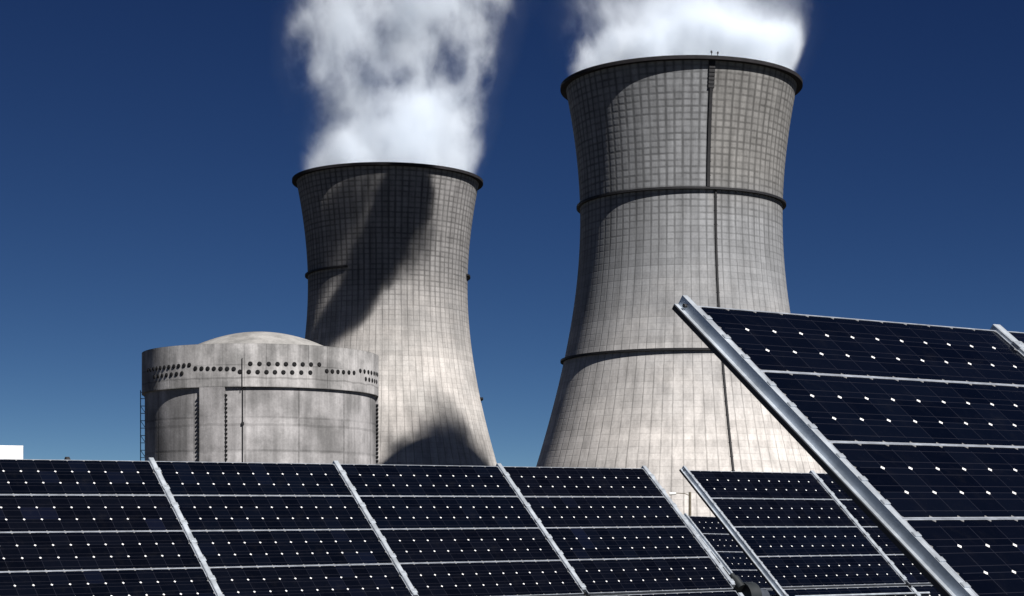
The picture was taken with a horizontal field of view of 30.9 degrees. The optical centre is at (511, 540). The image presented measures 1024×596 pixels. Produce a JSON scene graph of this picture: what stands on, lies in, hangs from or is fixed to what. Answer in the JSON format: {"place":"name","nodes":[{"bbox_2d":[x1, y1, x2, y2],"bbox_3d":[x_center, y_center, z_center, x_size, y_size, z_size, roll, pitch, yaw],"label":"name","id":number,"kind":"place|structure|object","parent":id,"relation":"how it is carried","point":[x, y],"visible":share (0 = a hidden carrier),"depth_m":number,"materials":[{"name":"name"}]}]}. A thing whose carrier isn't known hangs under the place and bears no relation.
{"place":"outdoors","nodes":[
{"label":"outdoors","id":0,"kind":"place"},
{"bbox_2d":[0,445,22,458],"bbox_3d":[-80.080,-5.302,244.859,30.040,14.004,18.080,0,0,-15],"label":"white building","id":1,"kind":"structure","parent":0,"point":[10,452],"depth_m":239.63,"materials":[{"name":"metal"}]},
{"bbox_2d":[140,332,378,463],"bbox_3d":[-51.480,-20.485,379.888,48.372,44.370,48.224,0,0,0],"label":"containment building","id":2,"kind":"structure","parent":0,"point":[262,397],"depth_m":359.43,"materials":[{"name":"concrete"}]},
{"bbox_2d":[292,162,496,465],"bbox_3d":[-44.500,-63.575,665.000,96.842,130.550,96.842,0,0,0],"label":"cooling tower","id":3,"kind":"structure","parent":0,"point":[387,275],"depth_m":638.18,"materials":[{"name":"concrete"}]},
{"bbox_2d":[0,0,1023,466],"label":"sky","id":4,"kind":"structure","parent":0,"point":[151,151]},
{"bbox_2d":[669,492,690,515],"bbox_3d":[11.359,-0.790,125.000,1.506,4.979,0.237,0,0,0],"label":"lamp post","id":5,"kind":"object","parent":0,"point":[675,493],"visible":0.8,"depth_m":124.92,"materials":[{"name":"grey metal"}]},
{"bbox_2d":[536,51,825,516],"bbox_3d":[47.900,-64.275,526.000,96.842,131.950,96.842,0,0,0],"label":"cooling tower","id":6,"kind":"structure","parent":0,"point":[681,159],"depth_m":498.13,"materials":[{"name":"concrete"}]},
{"label":"ground","id":7,"kind":"structure","parent":0,"visible":0},
{"bbox_2d":[0,457,743,595],"bbox_3d":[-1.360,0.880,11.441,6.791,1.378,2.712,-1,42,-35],"label":"solar array","id":8,"kind":"object","parent":7,"relation":"on","point":[149,527],"visible":1,"depth_m":11.71,"materials":[{"name":"glass"}]},
{"bbox_2d":[684,513,775,594],"bbox_3d":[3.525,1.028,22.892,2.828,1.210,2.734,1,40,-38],"label":"solar array","id":9,"kind":"object","parent":7,"relation":"on","point":[723,546],"visible":0.23,"depth_m":22.33,"materials":[{"name":"glass"}]},
{"bbox_2d":[729,573,769,595],"bbox_3d":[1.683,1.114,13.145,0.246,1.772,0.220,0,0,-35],"label":"tracker drive","id":10,"kind":"structure","parent":7,"relation":"on","point":[749,588],"depth_m":13.07,"materials":[{"name":"grey metal"}]},
{"bbox_2d":[679,466,942,595],"bbox_3d":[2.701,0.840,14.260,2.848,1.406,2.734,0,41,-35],"label":"solar array","id":11,"kind":"object","parent":7,"relation":"on","point":[811,533],"visible":0.69,"depth_m":13.90,"materials":[{"name":"glass"}]},
{"bbox_2d":[672,295,1023,595],"bbox_3d":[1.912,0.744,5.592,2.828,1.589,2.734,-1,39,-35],"label":"solar array","id":12,"kind":"object","parent":7,"relation":"on","point":[908,438],"visible":1,"depth_m":5.12,"materials":[{"name":"glass"}]}
]}

